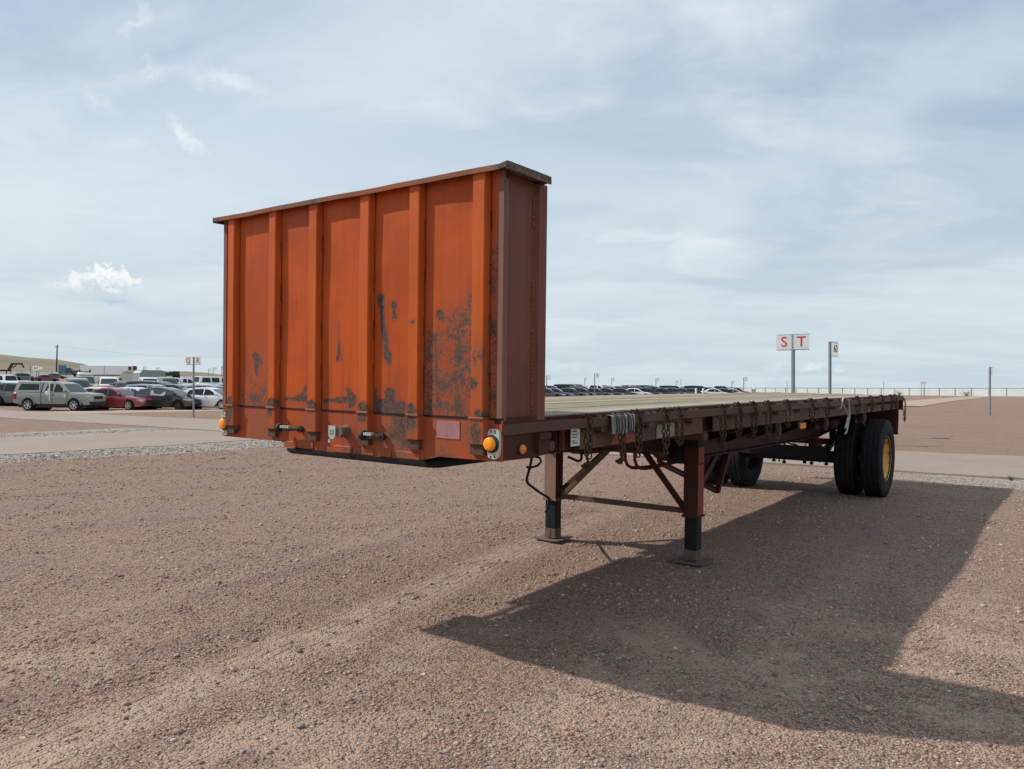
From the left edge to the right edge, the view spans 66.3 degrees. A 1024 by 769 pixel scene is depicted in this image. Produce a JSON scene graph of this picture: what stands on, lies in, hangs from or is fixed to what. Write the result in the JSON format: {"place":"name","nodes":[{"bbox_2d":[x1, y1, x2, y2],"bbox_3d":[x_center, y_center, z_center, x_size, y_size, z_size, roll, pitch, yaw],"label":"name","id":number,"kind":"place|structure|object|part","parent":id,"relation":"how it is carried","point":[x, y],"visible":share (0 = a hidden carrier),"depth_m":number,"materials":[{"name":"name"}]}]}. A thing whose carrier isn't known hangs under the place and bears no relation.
{"place":"outdoors","nodes":[
{"label":"outdoors","id":0,"kind":"place"},
{"bbox_2d":[0,354,222,376],"bbox_3d":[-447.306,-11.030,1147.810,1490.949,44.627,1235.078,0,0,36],"label":"hills","id":1,"kind":"structure","parent":0,"point":[6,361],"depth_m":689.62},
{"bbox_2d":[0,430,260,454],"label":"side road","id":2,"kind":"structure","parent":0,"point":[24,445],"depth_m":22.52,"materials":[{"name":"concrete"}]},
{"bbox_2d":[52,408,222,413],"bbox_3d":[-18.930,1.730,53.997,8.350,0.064,21.900,0,0,36],"label":"parking strip","id":3,"kind":"object","parent":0,"point":[147,410],"visible":0.36,"depth_m":48.94,"materials":[{"name":"beige concrete"}]},
{"bbox_2d":[133,387,201,409],"bbox_3d":[-23.479,0.950,53.297,4.504,1.556,1.994,0,0,8],"label":"parked car","id":4,"kind":"object","parent":3,"relation":"on","point":[177,399],"visible":0.68,"depth_m":52.47,"materials":[{"name":"black paint"}]},
{"bbox_3d":[-24.242,0.496,52.643,1.280,0.395,0.147,0,0,8],"label":"window","id":5,"kind":"part","parent":4,"relation":"part of","materials":[{"name":"black glass"}]},
{"bbox_3d":[-23.608,1.084,52.419,2.000,0.620,0.065,0,0,8],"label":"crumpled door","id":6,"kind":"part","parent":4,"relation":"part of","materials":[{"name":"black metal"}]},
{"bbox_3d":[-23.084,0.502,52.471,0.980,0.385,0.144,0,0,8],"label":"window","id":7,"kind":"part","parent":4,"relation":"part of","materials":[{"name":"black glass"}]},
{"bbox_2d":[184,387,223,408],"bbox_3d":[-20.941,0.964,54.497,4.084,1.546,1.976,0,0,8],"label":"parked car","id":8,"kind":"object","parent":3,"relation":"on","point":[211,396],"visible":0.37,"depth_m":53.69,"materials":[{"name":"white paint"}]},
{"bbox_3d":[-21.751,0.507,53.861,1.220,0.410,0.151,0,0,8],"label":"window","id":9,"kind":"part","parent":8,"relation":"part of","materials":[{"name":"black glass"}]},
{"bbox_3d":[-20.623,0.512,53.695,0.980,0.405,0.149,0,0,8],"label":"window","id":10,"kind":"part","parent":8,"relation":"part of","materials":[{"name":"black glass"}]},
{"bbox_2d":[0,378,1023,768],"bbox_3d":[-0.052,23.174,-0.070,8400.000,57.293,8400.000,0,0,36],"label":"ground","id":11,"kind":"structure","parent":0,"point":[968,426],"depth_m":5.60,"materials":[{"name":"brown gravel"}]},
{"bbox_2d":[0,382,19,405],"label":"parked car","id":12,"kind":"object","parent":11,"relation":"on","point":[7,391],"visible":0.2,"depth_m":57.27,"materials":[{"name":"paint"}]},
{"bbox_3d":[-36.676,0.227,57.284,0.870,0.500,0.158,1,0,8],"label":"window","id":13,"kind":"part","parent":12,"relation":"part of","materials":[{"name":"black glass"}]},
{"bbox_2d":[0,375,19,381],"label":"parked pickup","id":14,"kind":"object","parent":11,"relation":"on","point":[8,377],"visible":0.15,"depth_m":89.44,"materials":[{"name":"white paint"}]},
{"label":"rear window","id":15,"kind":"part","parent":14,"relation":"part of","materials":[{"name":"black glass"}]},
{"bbox_2d":[0,363,24,373],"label":"gooseneck trailer","id":16,"kind":"object","parent":11,"relation":"on","point":[10,367],"visible":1,"depth_m":224.67,"materials":[{"name":"black metal"}]},
{"bbox_2d":[15,373,35,380],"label":"parked car","id":17,"kind":"object","parent":11,"relation":"on","point":[22,376],"visible":0.66,"depth_m":171.14,"materials":[{"name":"paint"}]},
{"bbox_2d":[30,366,38,380],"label":"sign post","id":18,"kind":"object","parent":11,"relation":"on","point":[36,368],"visible":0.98,"depth_m":158.46,"materials":[{"name":"grey metal"}]},
{"bbox_2d":[0,371,74,377],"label":"cloth fence","id":19,"kind":"object","parent":11,"relation":"on","point":[34,373],"visible":0.38,"depth_m":265.95,"materials":[{"name":"fabric"}]},
{"bbox_2d":[34,375,59,381],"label":"parked car","id":20,"kind":"object","parent":11,"relation":"on","point":[44,378],"visible":0.92,"depth_m":165.19,"materials":[{"name":"red paint"}]},
{"bbox_2d":[55,344,58,371],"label":"utility pole","id":21,"kind":"object","parent":11,"relation":"on","point":[56,356],"visible":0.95,"depth_m":329.85,"materials":[{"name":"grey wood"}]},
{"bbox_2d":[49,374,66,378],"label":"parked car","id":22,"kind":"object","parent":11,"relation":"on","point":[57,376],"visible":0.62,"depth_m":224.30,"materials":[{"name":"grey paint"}]},
{"bbox_2d":[12,381,106,410],"bbox_3d":[-29.093,0.748,50.504,5.480,1.937,2.102,0,0,8],"label":"parked pickup","id":23,"kind":"object","parent":11,"relation":"on","point":[29,395],"visible":0.99,"depth_m":49.78,"materials":[{"name":"green paint"}]},
{"bbox_3d":[-30.759,0.149,49.957,1.500,0.400,0.125,0,0,8],"label":"window","id":24,"kind":"part","parent":23,"relation":"part of","materials":[{"name":"black glass"}]},
{"bbox_2d":[45,383,49,400],"bbox_3d":[-29.371,0.452,49.585,0.355,1.120,0.060,0,0,8],"label":"plastic sheet","id":25,"kind":"object","parent":23,"relation":"attached to","point":[47,393],"visible":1,"depth_m":49.56,"materials":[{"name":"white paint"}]},
{"bbox_3d":[-29.346,0.197,49.737,0.520,0.470,0.145,0,0,8],"label":"window","id":26,"kind":"part","parent":23,"relation":"part of","materials":[{"name":"black glass"}]},
{"bbox_3d":[-28.570,0.219,49.617,0.890,0.510,0.156,0,0,8],"label":"window","id":27,"kind":"part","parent":23,"relation":"part of","materials":[{"name":"black glass"}]},
{"bbox_2d":[48,365,79,376],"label":"truck tractor","id":28,"kind":"object","parent":11,"relation":"on","point":[64,370],"visible":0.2,"depth_m":251.04,"materials":[{"name":"blue paint"}]},
{"bbox_2d":[66,378,92,387],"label":"parked car","id":29,"kind":"object","parent":11,"relation":"on","point":[83,382],"visible":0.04,"depth_m":69.29,"materials":[{"name":"paint"}]},
{"bbox_2d":[75,369,97,384],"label":"parked van","id":30,"kind":"object","parent":11,"relation":"on","point":[90,378],"visible":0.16,"depth_m":83.96,"materials":[{"name":"beige paint"}]},
{"bbox_2d":[84,387,107,391],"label":"parked car","id":31,"kind":"object","parent":11,"relation":"on","point":[89,389],"depth_m":56.86,"materials":[{"name":"white paint"}]},
{"bbox_2d":[91,385,114,387],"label":"parked car","id":32,"kind":"object","parent":11,"relation":"on","point":[108,386],"visible":0.01,"depth_m":65.87,"materials":[{"name":"white paint"}]},
{"bbox_2d":[96,377,118,384],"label":"parked pickup","id":33,"kind":"object","parent":11,"relation":"on","point":[105,380],"visible":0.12,"depth_m":80.92,"materials":[{"name":"white paint"}]},
{"bbox_2d":[80,366,136,377],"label":"refrigerated trailer","id":34,"kind":"object","parent":11,"relation":"on","point":[107,370],"visible":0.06,"depth_m":243.73,"materials":[{"name":"white paint"}]},
{"bbox_2d":[109,382,125,387],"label":"parked car","id":35,"kind":"object","parent":11,"relation":"on","point":[118,384],"visible":0.02,"depth_m":70.20,"materials":[{"name":"green paint"}]},
{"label":"window","id":36,"kind":"part","parent":35,"relation":"part of","materials":[{"name":"grey glass"}]},
{"bbox_2d":[91,387,154,409],"bbox_3d":[-26.299,0.960,52.297,4.744,1.518,2.030,0,0,8],"label":"parked car","id":37,"kind":"object","parent":11,"relation":"on","point":[127,399],"visible":0.69,"depth_m":51.44,"materials":[{"name":"red paint"}]},
{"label":"window","id":38,"kind":"part","parent":37,"relation":"part of","materials":[{"name":"black glass"}]},
{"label":"window","id":39,"kind":"part","parent":37,"relation":"part of","materials":[{"name":"black glass"}]},
{"bbox_2d":[111,387,161,407],"bbox_3d":[-27.010,0.951,56.498,4.072,1.546,1.740,0,0,8],"label":"parked car","id":40,"kind":"object","parent":11,"relation":"on","point":[133,389],"visible":0.06,"depth_m":55.88,"materials":[{"name":"white paint"}]},
{"bbox_2d":[95,375,192,379],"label":"cloth fence","id":41,"kind":"object","parent":11,"relation":"on","point":[181,376],"visible":0.02,"depth_m":273.30,"materials":[{"name":"fabric"}]},
{"bbox_2d":[125,384,165,387],"bbox_3d":[-27.235,0.841,59.498,4.672,1.772,1.840,0,0,8],"label":"parked car","id":42,"kind":"object","parent":11,"relation":"on","point":[145,385],"visible":0.02,"depth_m":58.90,"materials":[{"name":"silver metal"}]},
{"bbox_2d":[119,370,171,381],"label":"travel trailer","id":43,"kind":"object","parent":11,"relation":"on","point":[126,375],"visible":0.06,"depth_m":120.99,"materials":[{"name":"beige paint"}]},
{"bbox_2d":[123,381,171,386],"bbox_3d":[-28.974,0.696,63.999,5.232,2.009,1.980,1,0,8],"label":"parked car","id":44,"kind":"object","parent":11,"relation":"on","point":[144,382],"visible":0.02,"depth_m":63.38,"materials":[{"name":"blue paint"}]},
{"bbox_2d":[138,377,157,380],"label":"parked pickup","id":45,"kind":"object","parent":11,"relation":"on","point":[147,379],"visible":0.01,"depth_m":89.19,"materials":[{"name":"white paint"}]},
{"bbox_2d":[132,370,179,380],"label":"stock trailer","id":46,"kind":"object","parent":11,"relation":"on","point":[137,374],"visible":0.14,"depth_m":111.01,"materials":[{"name":"white metal"}]},
{"bbox_2d":[155,377,177,383],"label":"parked car","id":47,"kind":"object","parent":11,"relation":"on","point":[170,380],"visible":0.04,"depth_m":93.37,"materials":[{"name":"green paint"}]},
{"bbox_2d":[159,384,185,389],"bbox_3d":[-26.461,0.843,61.997,4.672,1.773,1.840,1,0,8],"label":"parked car","id":48,"kind":"object","parent":11,"relation":"on","point":[179,386],"visible":0.04,"depth_m":61.34,"materials":[{"name":"black paint"}]},
{"bbox_2d":[172,377,201,383],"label":"parked pickup","id":49,"kind":"object","parent":11,"relation":"on","point":[184,381],"visible":0.09,"depth_m":99.26,"materials":[{"name":"white paint"}]},
{"bbox_2d":[185,357,200,416],"bbox_3d":[-16.207,0.186,39.925,1.100,3.174,0.109,0,0,28],"label":"sign post","id":50,"kind":"object","parent":11,"relation":"on","point":[196,360],"visible":0.98,"depth_m":39.90,"materials":[{"name":"grey metal"}]},
{"bbox_2d":[182,384,222,390],"bbox_3d":[-22.555,0.867,58.998,4.672,1.773,1.840,0,0,8],"label":"parked car","id":51,"kind":"object","parent":11,"relation":"on","point":[201,385],"visible":0.03,"depth_m":58.47,"materials":[{"name":"silver metal"}]},
{"bbox_2d":[195,376,222,384],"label":"parked van","id":52,"kind":"object","parent":11,"relation":"on","point":[213,380],"visible":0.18,"depth_m":106.59,"materials":[{"name":"white paint"}]},
{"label":"window","id":53,"kind":"part","parent":52,"relation":"part of","materials":[{"name":"black glass"}]},
{"bbox_2d":[545,388,566,396],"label":"parked car","id":54,"kind":"object","parent":11,"relation":"on","point":[549,392],"visible":0.25,"depth_m":96.05,"materials":[{"name":"grey paint"}]},
{"bbox_2d":[213,160,903,565],"bbox_3d":[2.105,0.251,9.093,2.725,2.813,10.897,1,1,36],"label":"flatbed trailer","id":55,"kind":"object","parent":11,"relation":"on","point":[401,322],"visible":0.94,"depth_m":4.71,"materials":[{"name":"orange metal"}]},
{"bbox_2d":[577,413,593,468],"bbox_3d":[0.439,0.341,4.691,0.097,0.338,0.082,0,0,5],"label":"chain","id":56,"kind":"object","parent":55,"relation":"hanging from","point":[586,465],"visible":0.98,"depth_m":4.69,"materials":[{"name":"metal"}]},
{"bbox_2d":[613,411,625,463],"bbox_3d":[0.689,0.342,5.029,0.097,0.344,0.082,0,0,5],"label":"chain","id":57,"kind":"object","parent":55,"relation":"hanging from","point":[621,459],"visible":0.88,"depth_m":5.01,"materials":[{"name":"brown metal"}]},
{"bbox_2d":[605,412,634,434],"bbox_3d":[0.697,0.248,5.023,0.085,0.136,0.312,1,1,36],"label":"strap","id":58,"kind":"object","parent":55,"relation":"hanging from","point":[624,423],"visible":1,"depth_m":4.99,"materials":[{"name":"grey fabric"}]},
{"bbox_2d":[629,408,643,457],"bbox_3d":[0.820,0.324,5.218,0.083,0.330,0.097,1,1,36],"label":"chain","id":59,"kind":"object","parent":55,"relation":"hanging from","point":[638,451],"visible":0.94,"depth_m":5.21,"materials":[{"name":"brown metal"}]},
{"bbox_2d":[658,407,670,457],"bbox_3d":[1.070,0.340,5.557,0.085,0.362,0.098,1,1,36],"label":"chain","id":60,"kind":"object","parent":55,"relation":"hanging from","point":[665,453],"visible":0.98,"depth_m":5.55,"materials":[{"name":"brown metal"}]},
{"bbox_2d":[671,406,684,446],"bbox_3d":[1.205,0.307,5.740,0.083,0.299,0.120,1,1,36],"label":"chain","id":61,"kind":"object","parent":55,"relation":"hanging from","point":[679,443],"visible":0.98,"depth_m":5.75,"materials":[{"name":"brown metal"}]},
{"bbox_2d":[717,403,727,448],"bbox_3d":[1.708,0.342,6.423,0.085,0.372,0.115,1,1,36],"label":"chain","id":62,"kind":"object","parent":55,"relation":"hanging from","point":[722,444],"visible":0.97,"depth_m":6.42,"materials":[{"name":"brown metal"}]},
{"bbox_2d":[733,401,742,439],"bbox_3d":[1.915,0.308,6.705,0.082,0.326,0.134,1,1,36],"label":"chain","id":63,"kind":"object","parent":55,"relation":"hanging from","point":[741,419],"visible":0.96,"depth_m":6.72,"materials":[{"name":"metal"}]},
{"bbox_2d":[748,401,757,439],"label":"chain","id":64,"kind":"object","parent":55,"relation":"hanging from","point":[753,431],"visible":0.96,"depth_m":7.01,"materials":[{"name":"metal"}]},
{"bbox_2d":[763,400,772,441],"bbox_3d":[2.375,0.343,7.329,0.085,0.398,0.144,1,1,36],"label":"chain","id":65,"kind":"object","parent":55,"relation":"hanging from","point":[767,435],"visible":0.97,"depth_m":7.33,"materials":[{"name":"metal"}]},
{"bbox_2d":[783,399,791,427],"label":"chain","id":66,"kind":"object","parent":55,"relation":"hanging from","point":[787,421],"visible":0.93,"depth_m":7.81,"materials":[{"name":"brown metal"}]},
{"bbox_2d":[807,398,814,421],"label":"chain","id":67,"kind":"object","parent":55,"relation":"hanging from","point":[811,416],"visible":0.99,"depth_m":8.49,"materials":[{"name":"brown metal"}]},
{"bbox_2d":[823,397,830,418],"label":"chain","id":68,"kind":"object","parent":55,"relation":"hanging from","point":[827,398],"visible":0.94,"depth_m":8.99,"materials":[{"name":"brown metal"}]},
{"bbox_2d":[839,397,850,433],"bbox_3d":[4.091,0.380,9.617,0.044,0.458,0.336,0,0,42],"label":"rope","id":69,"kind":"object","parent":55,"relation":"hanging from","point":[847,418],"visible":1,"depth_m":9.64,"materials":[{"name":"white fabric"}]},
{"bbox_2d":[854,396,860,413],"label":"chain","id":70,"kind":"object","parent":55,"relation":"hanging from","point":[855,405],"visible":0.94,"depth_m":10.19,"materials":[{"name":"brown metal"}]},
{"bbox_2d":[868,395,873,411],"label":"chain","id":71,"kind":"object","parent":55,"relation":"hanging from","point":[871,409],"visible":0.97,"depth_m":10.81,"materials":[{"name":"brown metal"}]},
{"bbox_2d":[879,395,884,411],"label":"chain","id":72,"kind":"object","parent":55,"relation":"hanging from","point":[882,406],"visible":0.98,"depth_m":11.34,"materials":[{"name":"brown metal"}]},
{"bbox_2d":[888,394,892,409],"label":"chain","id":73,"kind":"object","parent":55,"relation":"hanging from","point":[891,406],"visible":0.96,"depth_m":11.85,"materials":[{"name":"brown metal"}]},
{"bbox_2d":[893,394,897,408],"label":"chain","id":74,"kind":"object","parent":55,"relation":"hanging from","point":[895,402],"visible":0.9,"depth_m":12.11,"materials":[{"name":"brown metal"}]},
{"bbox_2d":[903,398,905,421],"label":"chain","id":75,"kind":"object","parent":55,"relation":"hanging from","point":[904,415],"visible":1,"depth_m":12.68,"materials":[{"name":"brown metal"}]},
{"bbox_2d":[550,388,574,395],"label":"parked car","id":76,"kind":"object","parent":11,"relation":"on","point":[557,390],"visible":0.18,"depth_m":97.96,"materials":[{"name":"blue paint"}]},
{"bbox_2d":[554,384,575,388],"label":"parked car","id":77,"kind":"object","parent":11,"relation":"on","point":[560,386],"visible":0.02,"depth_m":115.86,"materials":[{"name":"black paint"}]},
{"bbox_2d":[561,388,589,395],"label":"parked car","id":78,"kind":"object","parent":11,"relation":"on","point":[573,391],"visible":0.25,"depth_m":100.46,"materials":[{"name":"green paint"}]},
{"bbox_2d":[569,386,587,388],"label":"parked car","id":79,"kind":"object","parent":11,"relation":"on","point":[585,387],"visible":0.04,"depth_m":111.40,"materials":[{"name":"red paint"}]},
{"bbox_2d":[574,388,596,395],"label":"parked car","id":80,"kind":"object","parent":11,"relation":"on","point":[583,390],"visible":0.17,"depth_m":102.36,"materials":[{"name":"grey paint"}]},
{"bbox_2d":[588,384,603,387],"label":"parked pickup","id":81,"kind":"object","parent":11,"relation":"on","point":[596,386],"visible":0.04,"depth_m":118.70,"materials":[{"name":"white paint"}]},
{"bbox_2d":[594,373,598,394],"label":"sign post","id":82,"kind":"object","parent":11,"relation":"on","point":[597,375],"visible":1,"depth_m":85.96,"materials":[{"name":"grey metal"}]},
{"bbox_2d":[587,388,613,394],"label":"parked car","id":83,"kind":"object","parent":11,"relation":"on","point":[598,391],"visible":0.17,"depth_m":104.15,"materials":[{"name":"grey paint"}]},
{"bbox_2d":[599,388,624,394],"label":"parked car","id":84,"kind":"object","parent":11,"relation":"on","point":[608,390],"visible":0.23,"depth_m":106.04,"materials":[{"name":"black paint"}]},
{"bbox_2d":[612,388,638,394],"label":"parked car","id":85,"kind":"object","parent":11,"relation":"on","point":[624,391],"visible":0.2,"depth_m":107.93,"materials":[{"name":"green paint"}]},
{"bbox_2d":[620,384,640,386],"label":"parked van","id":86,"kind":"object","parent":11,"relation":"on","point":[626,385],"visible":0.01,"depth_m":132.44,"materials":[{"name":"white paint"}]},
{"bbox_2d":[627,388,652,393],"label":"parked car","id":87,"kind":"object","parent":11,"relation":"on","point":[637,390],"visible":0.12,"depth_m":109.21,"materials":[{"name":"white paint"}]},
{"bbox_2d":[636,385,654,387],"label":"parked car","id":88,"kind":"object","parent":11,"relation":"on","point":[642,386],"visible":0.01,"depth_m":126.41,"materials":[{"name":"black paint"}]},
{"bbox_2d":[638,388,661,393],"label":"parked car","id":89,"kind":"object","parent":11,"relation":"on","point":[649,390],"visible":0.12,"depth_m":111.06,"materials":[{"name":"black paint"}]},
{"bbox_2d":[654,388,680,393],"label":"parked car","id":90,"kind":"object","parent":11,"relation":"on","point":[663,390],"visible":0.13,"depth_m":112.93,"materials":[{"name":"black paint"}]},
{"bbox_2d":[659,385,679,387],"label":"parked car","id":91,"kind":"object","parent":11,"relation":"on","point":[666,386],"visible":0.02,"depth_m":128.67,"materials":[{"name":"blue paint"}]},
{"bbox_2d":[666,388,686,393],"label":"parked car","id":92,"kind":"object","parent":11,"relation":"on","point":[675,390],"visible":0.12,"depth_m":114.77,"materials":[{"name":"grey paint"}]},
{"bbox_2d":[676,388,694,393],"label":"parked car","id":93,"kind":"object","parent":11,"relation":"on","point":[684,390],"visible":0.12,"depth_m":115.97,"materials":[{"name":"grey paint"}]},
{"bbox_2d":[684,385,707,391],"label":"parked car","id":94,"kind":"object","parent":11,"relation":"on","point":[699,388],"visible":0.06,"depth_m":126.29,"materials":[{"name":"black paint"}]},
{"bbox_2d":[686,388,705,392],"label":"parked car","id":95,"kind":"object","parent":11,"relation":"on","point":[692,390],"visible":0.08,"depth_m":117.98,"materials":[{"name":"black paint"}]},
{"bbox_2d":[701,388,725,392],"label":"parked car","id":96,"kind":"object","parent":11,"relation":"on","point":[712,390],"visible":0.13,"depth_m":119.24,"materials":[{"name":"white paint"}]},
{"bbox_2d":[719,388,736,392],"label":"parked car","id":97,"kind":"object","parent":11,"relation":"on","point":[725,390],"visible":0.09,"depth_m":121.03,"materials":[{"name":"black paint"}]},
{"bbox_2d":[729,388,742,392],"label":"parked car","id":98,"kind":"object","parent":11,"relation":"on","point":[734,390],"visible":0.1,"depth_m":122.87,"materials":[{"name":"white paint"}]},
{"bbox_2d":[727,387,747,392],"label":"parked car","id":99,"kind":"object","parent":11,"relation":"on","point":[739,389],"visible":0.1,"depth_m":135.21,"materials":[{"name":"red paint"}]},
{"bbox_2d":[740,388,751,391],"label":"van","id":100,"kind":"object","parent":11,"relation":"on","point":[748,389],"visible":0.02,"depth_m":281.37,"materials":[{"name":"white metal"}]},
{"bbox_2d":[776,334,809,443],"bbox_3d":[7.881,0.177,21.993,0.900,3.174,0.114,0,0,35],"label":"sign post","id":101,"kind":"object","parent":11,"relation":"on","point":[792,342],"visible":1,"depth_m":21.95,"materials":[{"name":"white metal"}]},
{"bbox_2d":[828,341,838,436],"bbox_3d":[10.348,0.202,25.211,0.692,3.164,0.100,0,0,-44],"label":"sign post","id":102,"kind":"object","parent":11,"relation":"on","point":[833,348],"visible":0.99,"depth_m":24.98,"materials":[{"name":"grey metal"}]},
{"bbox_2d":[755,388,1023,395],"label":"cloth fence","id":103,"kind":"object","parent":11,"relation":"on","point":[956,391],"visible":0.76,"depth_m":225.48,"materials":[{"name":"white fabric"}]},
{"bbox_2d":[989,367,992,414],"bbox_3d":[28.049,0.433,45.951,0.120,2.914,0.560,0,0,43],"label":"sign post","id":104,"kind":"object","parent":11,"relation":"on","point":[990,371],"visible":0.84,"depth_m":45.75,"materials":[{"name":"grey metal"}]},
{"bbox_2d":[0,409,1023,479],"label":"cross road","id":105,"kind":"structure","parent":0,"point":[981,466],"depth_m":17.50,"materials":[{"name":"concrete"}]},
{"bbox_2d":[0,0,1023,391],"label":"sky","id":106,"kind":"structure","parent":0,"point":[729,177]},
{"bbox_2d":[903,396,993,406],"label":"lane","id":107,"kind":"structure","parent":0,"point":[923,402],"depth_m":95.69,"materials":[{"name":"beige concrete"}]}
]}

